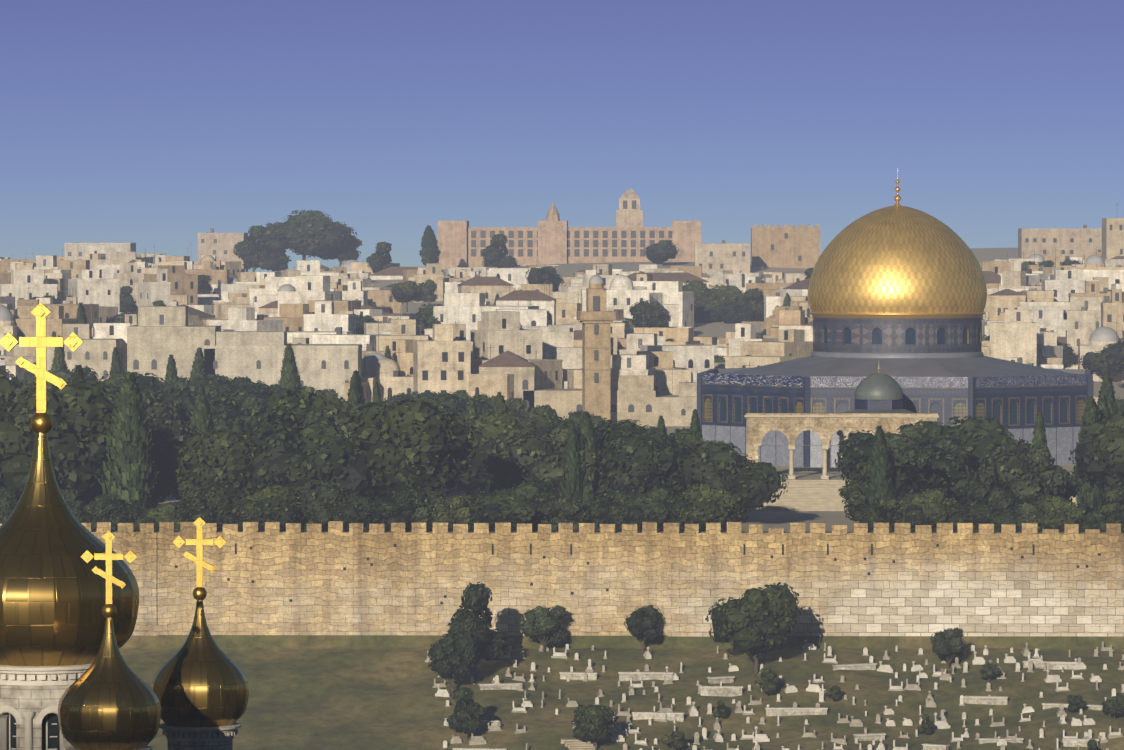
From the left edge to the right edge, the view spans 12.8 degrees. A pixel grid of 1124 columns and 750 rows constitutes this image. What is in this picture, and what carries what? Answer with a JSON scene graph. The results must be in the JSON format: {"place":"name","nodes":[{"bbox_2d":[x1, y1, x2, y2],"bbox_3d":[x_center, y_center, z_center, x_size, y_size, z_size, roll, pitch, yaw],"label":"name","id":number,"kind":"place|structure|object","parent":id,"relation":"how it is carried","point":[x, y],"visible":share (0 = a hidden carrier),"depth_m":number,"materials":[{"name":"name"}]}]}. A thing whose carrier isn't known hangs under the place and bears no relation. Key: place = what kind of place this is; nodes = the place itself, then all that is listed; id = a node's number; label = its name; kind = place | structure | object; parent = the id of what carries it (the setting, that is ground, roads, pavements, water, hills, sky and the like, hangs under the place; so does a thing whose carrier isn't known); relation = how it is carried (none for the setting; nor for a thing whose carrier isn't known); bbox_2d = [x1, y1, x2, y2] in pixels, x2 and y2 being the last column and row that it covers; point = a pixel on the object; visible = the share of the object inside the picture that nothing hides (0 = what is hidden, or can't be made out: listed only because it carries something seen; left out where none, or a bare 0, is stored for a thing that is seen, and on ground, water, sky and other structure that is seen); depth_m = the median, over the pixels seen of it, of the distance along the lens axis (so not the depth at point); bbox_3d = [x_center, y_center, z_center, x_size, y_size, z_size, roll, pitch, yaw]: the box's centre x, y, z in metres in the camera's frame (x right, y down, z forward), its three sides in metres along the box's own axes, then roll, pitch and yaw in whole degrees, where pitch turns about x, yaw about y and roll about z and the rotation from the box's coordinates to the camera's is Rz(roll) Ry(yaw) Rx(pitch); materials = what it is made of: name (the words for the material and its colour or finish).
{"place":"outdoors","nodes":[
{"label":"outdoors","id":0,"kind":"place"},
{"bbox_2d":[0,0,1123,271],"label":"sky","id":1,"kind":"structure","parent":0,"point":[154,125],"materials":[{"name":"blue"}]},
{"bbox_2d":[119,248,1123,749],"bbox_3d":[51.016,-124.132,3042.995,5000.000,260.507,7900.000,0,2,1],"label":"ground","id":2,"kind":"structure","parent":0,"point":[341,692],"depth_m":530.42,"materials":[{"name":"green plant"}]},
{"bbox_2d":[0,369,22,411],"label":"tree","id":3,"kind":"object","parent":2,"relation":"on","point":[8,387],"visible":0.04,"depth_m":610.17,"materials":[{"name":"green plant"}]},
{"bbox_2d":[0,379,116,496],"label":"tree","id":4,"kind":"object","parent":2,"relation":"on","point":[80,413],"visible":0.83,"depth_m":563.00,"materials":[{"name":"green plant"}]},
{"bbox_2d":[90,494,143,530],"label":"bush","id":5,"kind":"object","parent":2,"relation":"on","point":[114,510],"visible":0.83,"depth_m":555.27,"materials":[{"name":"green plant"}]},
{"bbox_2d":[0,664,240,749],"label":"church tower","id":6,"kind":"structure","parent":2,"relation":"on","point":[30,697],"depth_m":164.57,"materials":[{"name":"stone"}]},
{"bbox_2d":[0,302,138,665],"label":"onion dome","id":7,"kind":"structure","parent":6,"relation":"on","point":[52,593],"depth_m":164.28,"materials":[{"name":"gold metal"}]},
{"bbox_2d":[58,530,160,749],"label":"onion dome","id":8,"kind":"structure","parent":6,"relation":"on","point":[109,699],"depth_m":160.37,"materials":[{"name":"gold metal"}]},
{"bbox_2d":[151,517,248,733],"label":"onion dome","id":9,"kind":"structure","parent":6,"relation":"on","point":[200,679],"depth_m":168.10,"materials":[{"name":"gold metal"}]},
{"bbox_2d":[97,371,158,510],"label":"cypress tree","id":10,"kind":"object","parent":2,"relation":"on","point":[129,474],"visible":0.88,"depth_m":562.76,"materials":[{"name":"green plant"}]},
{"bbox_2d":[86,372,172,396],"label":"tree","id":11,"kind":"object","parent":2,"relation":"on","point":[146,382],"depth_m":702.17,"materials":[{"name":"green plant"}]},
{"bbox_2d":[89,402,179,492],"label":"tree","id":12,"kind":"object","parent":2,"relation":"on","point":[164,435],"visible":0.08,"depth_m":590.25,"materials":[{"name":"green plant"}]},
{"bbox_2d":[91,441,181,504],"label":"tree","id":13,"kind":"object","parent":2,"relation":"on","point":[164,459],"visible":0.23,"depth_m":576.98,"materials":[{"name":"green plant"}]},
{"bbox_2d":[101,388,186,424],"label":"tree","id":14,"kind":"object","parent":2,"relation":"on","point":[156,405],"visible":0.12,"depth_m":665.06,"materials":[{"name":"green plant"}]},
{"bbox_2d":[141,502,178,530],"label":"bush","id":15,"kind":"object","parent":2,"relation":"on","point":[157,515],"visible":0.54,"depth_m":556.65,"materials":[{"name":"green plant"}]},
{"bbox_2d":[151,418,200,507],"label":"tree","id":16,"kind":"object","parent":2,"relation":"on","point":[182,430],"visible":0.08,"depth_m":615.30,"materials":[{"name":"green plant"}]},
{"bbox_2d":[168,487,219,530],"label":"bush","id":17,"kind":"object","parent":2,"relation":"on","point":[191,494],"visible":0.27,"depth_m":555.27,"materials":[{"name":"green plant"}]},
{"bbox_2d":[190,387,216,434],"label":"cypress tree","id":18,"kind":"object","parent":2,"relation":"on","point":[202,419],"visible":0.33,"depth_m":635.19,"materials":[{"name":"green plant"}]},
{"bbox_2d":[175,488,232,530],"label":"bush","id":19,"kind":"object","parent":2,"relation":"on","point":[218,500],"visible":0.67,"depth_m":556.03,"materials":[{"name":"green plant"}]},
{"bbox_2d":[186,375,240,395],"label":"tree","id":20,"kind":"object","parent":2,"relation":"on","point":[208,380],"visible":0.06,"depth_m":778.79,"materials":[{"name":"green plant"}]},
{"bbox_2d":[171,428,259,505],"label":"tree","id":21,"kind":"object","parent":2,"relation":"on","point":[219,458],"visible":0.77,"depth_m":568.60,"materials":[{"name":"green plant"}]},
{"bbox_2d":[209,390,267,434],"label":"tree","id":22,"kind":"object","parent":2,"relation":"on","point":[226,410],"visible":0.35,"depth_m":673.74,"materials":[{"name":"green plant"}]},
{"bbox_2d":[233,225,266,271],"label":"city tree","id":23,"kind":"object","parent":2,"relation":"on","point":[249,249],"visible":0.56,"depth_m":1554.40,"materials":[{"name":"green plant"}]},
{"bbox_2d":[223,483,303,530],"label":"bush","id":24,"kind":"object","parent":2,"relation":"on","point":[266,509],"visible":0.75,"depth_m":553.18,"materials":[{"name":"green plant"}]},
{"bbox_2d":[230,486,301,523],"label":"bush","id":25,"kind":"object","parent":2,"relation":"on","point":[286,499],"visible":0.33,"depth_m":554.52,"materials":[{"name":"green plant"}]},
{"bbox_2d":[256,239,291,271],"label":"city tree","id":26,"kind":"object","parent":2,"relation":"on","point":[273,257],"visible":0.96,"depth_m":1525.70,"materials":[{"name":"green plant"}]},
{"bbox_2d":[244,401,334,461],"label":"tree","id":27,"kind":"object","parent":2,"relation":"on","point":[271,432],"visible":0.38,"depth_m":573.56,"materials":[{"name":"green plant"}]},
{"bbox_2d":[279,343,301,390],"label":"tall cypress","id":28,"kind":"object","parent":2,"relation":"on","point":[290,376],"visible":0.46,"depth_m":795.89,"materials":[{"name":"green plant"}]},
{"bbox_2d":[238,387,366,436],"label":"tree","id":29,"kind":"object","parent":2,"relation":"on","point":[288,397],"visible":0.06,"depth_m":584.71,"materials":[{"name":"green plant"}]},
{"bbox_2d":[253,210,356,259],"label":"city tree","id":30,"kind":"object","parent":2,"relation":"on","point":[311,233],"visible":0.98,"depth_m":1529.39,"materials":[{"name":"green plant"}]},
{"bbox_2d":[240,422,379,496],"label":"tree","id":31,"kind":"object","parent":2,"relation":"on","point":[332,455],"visible":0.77,"depth_m":566.54,"materials":[{"name":"green plant"}]},
{"bbox_2d":[299,482,374,530],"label":"bush","id":32,"kind":"object","parent":2,"relation":"on","point":[325,503],"visible":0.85,"depth_m":554.20,"materials":[{"name":"green plant"}]},
{"bbox_2d":[316,224,362,266],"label":"city tree","id":33,"kind":"object","parent":2,"relation":"on","point":[348,251],"visible":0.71,"depth_m":1539.35,"materials":[{"name":"green plant"}]},
{"bbox_2d":[322,405,386,500],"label":"tree","id":34,"kind":"object","parent":2,"relation":"on","point":[341,418],"depth_m":575.94,"materials":[{"name":"green plant"}]},
{"bbox_2d":[365,241,398,272],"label":"city tree","id":35,"kind":"object","parent":2,"relation":"on","point":[378,260],"visible":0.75,"depth_m":1493.43,"materials":[{"name":"green plant"}]},
{"bbox_2d":[363,487,430,530],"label":"bush","id":36,"kind":"object","parent":2,"relation":"on","point":[388,510],"visible":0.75,"depth_m":554.28,"materials":[{"name":"green plant"}]},
{"bbox_2d":[390,280,423,311],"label":"city tree","id":37,"kind":"object","parent":2,"relation":"on","point":[408,291],"visible":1,"depth_m":1252.30,"materials":[{"name":"green plant"}]},
{"bbox_2d":[348,396,475,496],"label":"tree","id":38,"kind":"object","parent":2,"relation":"on","point":[405,443],"visible":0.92,"depth_m":566.04,"materials":[{"name":"green plant"}]},
{"bbox_2d":[419,225,440,265],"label":"city tree","id":39,"kind":"object","parent":2,"relation":"on","point":[430,252],"visible":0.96,"depth_m":1514.66,"materials":[{"name":"green plant"}]},
{"bbox_2d":[429,494,476,530],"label":"bush","id":40,"kind":"object","parent":2,"relation":"on","point":[450,510],"visible":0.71,"depth_m":554.06,"materials":[{"name":"green plant"}]},
{"bbox_2d":[428,630,479,693],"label":"tree","id":41,"kind":"object","parent":2,"relation":"on","point":[453,657],"visible":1,"depth_m":527.36,"materials":[{"name":"green plant"}]},
{"bbox_2d":[434,392,487,416],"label":"tree","id":42,"kind":"object","parent":2,"relation":"on","point":[452,400],"visible":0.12,"depth_m":767.57,"materials":[{"name":"green plant"}]},
{"bbox_2d":[446,687,486,739],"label":"tree","id":43,"kind":"object","parent":2,"relation":"on","point":[467,718],"visible":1,"depth_m":512.68,"materials":[{"name":"green plant"}]},
{"bbox_2d":[447,581,510,678],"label":"tree","id":44,"kind":"object","parent":2,"relation":"on","point":[489,641],"visible":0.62,"depth_m":531.73,"materials":[{"name":"green plant"}]},
{"bbox_2d":[448,411,523,493],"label":"tree","id":45,"kind":"object","parent":2,"relation":"on","point":[490,427],"visible":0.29,"depth_m":628.93,"materials":[{"name":"green plant"}]},
{"bbox_2d":[480,233,516,267],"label":"city tree","id":46,"kind":"object","parent":2,"relation":"on","point":[493,254],"visible":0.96,"depth_m":1492.96,"materials":[{"name":"green plant"}]},
{"bbox_2d":[472,481,560,530],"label":"bush","id":47,"kind":"object","parent":2,"relation":"on","point":[524,502],"visible":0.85,"depth_m":553.96,"materials":[{"name":"green plant"}]},
{"bbox_2d":[517,405,566,431],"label":"tree","id":48,"kind":"object","parent":2,"relation":"on","point":[543,417],"visible":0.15,"depth_m":696.12,"materials":[{"name":"green plant"}]},
{"bbox_2d":[518,605,566,651],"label":"tree","id":49,"kind":"object","parent":2,"relation":"on","point":[543,626],"visible":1,"depth_m":542.34,"materials":[{"name":"green plant"}]},
{"bbox_2d":[483,424,602,492],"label":"tree","id":50,"kind":"object","parent":2,"relation":"on","point":[528,454],"visible":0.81,"depth_m":591.63,"materials":[{"name":"green plant"}]},
{"bbox_2d":[525,267,563,291],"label":"city tree","id":51,"kind":"object","parent":2,"relation":"on","point":[538,276],"visible":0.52,"depth_m":1252.04,"materials":[{"name":"green plant"}]},
{"bbox_2d":[0,521,1123,636],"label":"city wall","id":52,"kind":"structure","parent":2,"relation":"on","point":[607,579],"depth_m":546.46,"materials":[{"name":"stone"}]},
{"bbox_2d":[0,246,1123,404],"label":"buildings","id":53,"kind":"structure","parent":2,"relation":"on","point":[1040,316],"depth_m":1080.94,"materials":[{"name":"stone"}]},
{"bbox_2d":[536,495,592,530],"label":"bush","id":54,"kind":"object","parent":2,"relation":"on","point":[575,512],"visible":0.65,"depth_m":554.09,"materials":[{"name":"green plant"}]},
{"bbox_2d":[560,421,583,502],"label":"cypress tree","id":55,"kind":"object","parent":2,"relation":"on","point":[571,484],"visible":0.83,"depth_m":578.50,"materials":[{"name":"green plant"}]},
{"bbox_2d":[46,188,1123,425],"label":"buildings","id":56,"kind":"structure","parent":2,"relation":"on","point":[158,336],"depth_m":905.98,"materials":[{"name":"stone"}]},
{"bbox_2d":[578,411,604,505],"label":"cypress tree","id":57,"kind":"object","parent":2,"relation":"on","point":[587,429],"visible":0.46,"depth_m":593.97,"materials":[{"name":"green plant"}]},
{"bbox_2d":[571,704,617,749],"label":"tree","id":58,"kind":"object","parent":2,"relation":"on","point":[594,724],"visible":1,"depth_m":508.28,"materials":[{"name":"green plant"}]},
{"bbox_2d":[586,489,632,527],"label":"bush","id":59,"kind":"object","parent":2,"relation":"on","point":[603,507],"visible":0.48,"depth_m":556.02,"materials":[{"name":"green plant"}]},
{"bbox_2d":[624,604,659,650],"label":"tree","id":60,"kind":"object","parent":2,"relation":"on","point":[641,623],"visible":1,"depth_m":542.79,"materials":[{"name":"green plant"}]},
{"bbox_2d":[597,433,687,498],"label":"tree","id":61,"kind":"object","parent":2,"relation":"on","point":[634,465],"visible":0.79,"depth_m":564.94,"materials":[{"name":"green plant"}]},
{"bbox_2d":[629,300,666,327],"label":"city tree","id":62,"kind":"object","parent":2,"relation":"on","point":[645,313],"visible":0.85,"depth_m":1100.01,"materials":[{"name":"green plant"}]},
{"bbox_2d":[599,423,697,491],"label":"tree","id":63,"kind":"object","parent":2,"relation":"on","point":[655,432],"visible":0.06,"depth_m":596.12,"materials":[{"name":"green plant"}]},
{"bbox_2d":[618,486,689,530],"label":"bush","id":64,"kind":"object","parent":2,"relation":"on","point":[652,505],"visible":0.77,"depth_m":553.02,"materials":[{"name":"green plant"}]},
{"bbox_2d":[644,240,678,265],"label":"city tree","id":65,"kind":"object","parent":2,"relation":"on","point":[662,251],"visible":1,"depth_m":1471.31,"materials":[{"name":"green plant"}]},
{"bbox_2d":[669,427,705,498],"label":"tree","id":66,"kind":"object","parent":2,"relation":"on","point":[691,438],"visible":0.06,"depth_m":599.76,"materials":[{"name":"green plant"}]},
{"bbox_2d":[694,299,723,322],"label":"city tree","id":67,"kind":"object","parent":2,"relation":"on","point":[708,311],"visible":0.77,"depth_m":1225.83,"materials":[{"name":"green plant"}]},
{"bbox_2d":[673,483,750,530],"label":"bush","id":68,"kind":"object","parent":2,"relation":"on","point":[711,504],"visible":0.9,"depth_m":553.78,"materials":[{"name":"green plant"}]},
{"bbox_2d":[694,285,745,320],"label":"city tree","id":69,"kind":"object","parent":2,"relation":"on","point":[721,294],"visible":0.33,"depth_m":1231.19,"materials":[{"name":"green plant"}]},
{"bbox_2d":[680,440,788,507],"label":"tree","id":70,"kind":"object","parent":2,"relation":"on","point":[721,465],"visible":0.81,"depth_m":588.67,"materials":[{"name":"green plant"}]},
{"bbox_2d":[720,300,754,323],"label":"city tree","id":71,"kind":"object","parent":2,"relation":"on","point":[733,312],"visible":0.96,"depth_m":1217.69,"materials":[{"name":"green plant"}]},
{"bbox_2d":[743,288,763,320],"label":"city tree","id":72,"kind":"object","parent":2,"relation":"on","point":[754,301],"visible":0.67,"depth_m":1222.50,"materials":[{"name":"green plant"}]},
{"bbox_2d":[705,582,802,673],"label":"tree","id":73,"kind":"object","parent":2,"relation":"on","point":[755,622],"visible":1,"depth_m":532.02,"materials":[{"name":"green plant"}]},
{"bbox_2d":[753,667,778,696],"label":"bush","id":74,"kind":"object","parent":2,"relation":"on","point":[766,679],"visible":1,"depth_m":525.23,"materials":[{"name":"green plant"}]},
{"bbox_2d":[425,640,1123,749],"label":"gravestones","id":75,"kind":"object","parent":2,"relation":"on","point":[670,714],"visible":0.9,"depth_m":523.68,"materials":[{"name":"stone"}]},
{"bbox_2d":[838,460,869,520],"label":"tree","id":76,"kind":"object","parent":2,"relation":"on","point":[851,495],"visible":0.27,"depth_m":574.29,"materials":[{"name":"green plant"}]},
{"bbox_2d":[834,430,894,484],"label":"tree","id":77,"kind":"object","parent":2,"relation":"on","point":[857,449],"visible":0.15,"depth_m":594.07,"materials":[{"name":"green plant"}]},
{"bbox_2d":[667,433,1079,510],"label":"paved plaza","id":78,"kind":"structure","parent":2,"relation":"on","point":[808,488],"depth_m":631.69,"materials":[{"name":"stone"}]},
{"bbox_2d":[744,413,938,478],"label":"arcade","id":79,"kind":"object","parent":78,"relation":"on","point":[793,426],"visible":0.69,"depth_m":636.77,"materials":[{"name":"stone"}]},
{"bbox_2d":[827,366,914,471],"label":"dome of the chain","id":80,"kind":"structure","parent":78,"relation":"on","point":[878,392],"depth_m":656.93,"materials":[{"name":"metal"}]},
{"bbox_2d":[697,311,1092,466],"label":"dome of the rock","id":81,"kind":"structure","parent":78,"relation":"on","point":[942,366],"depth_m":678.99,"materials":[{"name":"blue tile"}]},
{"bbox_2d":[808,168,986,312],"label":"dome of the rock","id":82,"kind":"structure","parent":81,"relation":"on","point":[897,257],"depth_m":685.78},
{"bbox_2d":[859,495,901,531],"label":"bush","id":83,"kind":"object","parent":2,"relation":"on","point":[883,504],"visible":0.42,"depth_m":554.30,"materials":[{"name":"green plant"}]},
{"bbox_2d":[866,425,896,508],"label":"cypress tree","id":84,"kind":"object","parent":2,"relation":"on","point":[880,474],"visible":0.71,"depth_m":558.28,"materials":[{"name":"green plant"}]},
{"bbox_2d":[858,444,935,504],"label":"tree","id":85,"kind":"object","parent":2,"relation":"on","point":[906,459],"visible":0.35,"depth_m":561.23,"materials":[{"name":"green plant"}]},
{"bbox_2d":[897,419,943,438],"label":"tree","id":86,"kind":"object","parent":2,"relation":"on","point":[927,429],"visible":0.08,"depth_m":606.07,"materials":[{"name":"green plant"}]},
{"bbox_2d":[894,488,960,531],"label":"bush","id":87,"kind":"object","parent":2,"relation":"on","point":[926,508],"visible":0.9,"depth_m":553.28,"materials":[{"name":"green plant"}]},
{"bbox_2d":[885,433,969,505],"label":"tree","id":88,"kind":"object","parent":2,"relation":"on","point":[940,441],"visible":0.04,"depth_m":581.30,"materials":[{"name":"green plant"}]},
{"bbox_2d":[911,443,977,502],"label":"tree","id":89,"kind":"object","parent":2,"relation":"on","point":[950,463],"visible":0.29,"depth_m":573.88,"materials":[{"name":"green plant"}]},
{"bbox_2d":[930,627,965,668],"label":"tree","id":90,"kind":"object","parent":2,"relation":"on","point":[948,646],"visible":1,"depth_m":534.80,"materials":[{"name":"green plant"}]},
{"bbox_2d":[963,483,999,531],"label":"bush","id":91,"kind":"object","parent":2,"relation":"on","point":[975,504],"visible":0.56,"depth_m":555.70,"materials":[{"name":"green plant"}]},
{"bbox_2d":[921,416,1052,503],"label":"tree","id":92,"kind":"object","parent":2,"relation":"on","point":[981,436],"visible":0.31,"depth_m":595.97,"materials":[{"name":"green plant"}]},
{"bbox_2d":[990,497,1017,531],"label":"bush","id":93,"kind":"object","parent":2,"relation":"on","point":[1002,504],"visible":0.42,"depth_m":555.72,"materials":[{"name":"green plant"}]},
{"bbox_2d":[994,505,1042,531],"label":"bush","id":94,"kind":"object","parent":2,"relation":"on","point":[1033,516],"visible":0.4,"depth_m":554.55,"materials":[{"name":"green plant"}]},
{"bbox_2d":[974,442,1069,506],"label":"tree","id":95,"kind":"object","parent":2,"relation":"on","point":[1015,473],"visible":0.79,"depth_m":565.82,"materials":[{"name":"green plant"}]},
{"bbox_2d":[1035,495,1089,531],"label":"bush","id":96,"kind":"object","parent":2,"relation":"on","point":[1057,517],"visible":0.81,"depth_m":554.09,"materials":[{"name":"green plant"}]},
{"bbox_2d":[1071,395,1106,512],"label":"tree","id":97,"kind":"object","parent":2,"relation":"on","point":[1090,497],"visible":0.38,"depth_m":600.05,"materials":[{"name":"green plant"}]},
{"bbox_2d":[1068,411,1123,490],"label":"tree","id":98,"kind":"object","parent":2,"relation":"on","point":[1098,450],"visible":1,"depth_m":593.97,"materials":[{"name":"green plant"}]},
{"bbox_2d":[1078,343,1122,380],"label":"city tree","id":99,"kind":"object","parent":2,"relation":"on","point":[1094,361],"visible":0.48,"depth_m":1031.03,"materials":[{"name":"green plant"}]},
{"bbox_2d":[1097,371,1118,415],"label":"tall cypress","id":100,"kind":"object","parent":2,"relation":"on","point":[1107,388],"visible":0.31,"depth_m":694.29,"materials":[{"name":"green plant"}]},
{"bbox_2d":[1099,338,1123,369],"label":"city tree","id":101,"kind":"object","parent":2,"relation":"on","point":[1114,354],"visible":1,"depth_m":999.63,"materials":[{"name":"green plant"}]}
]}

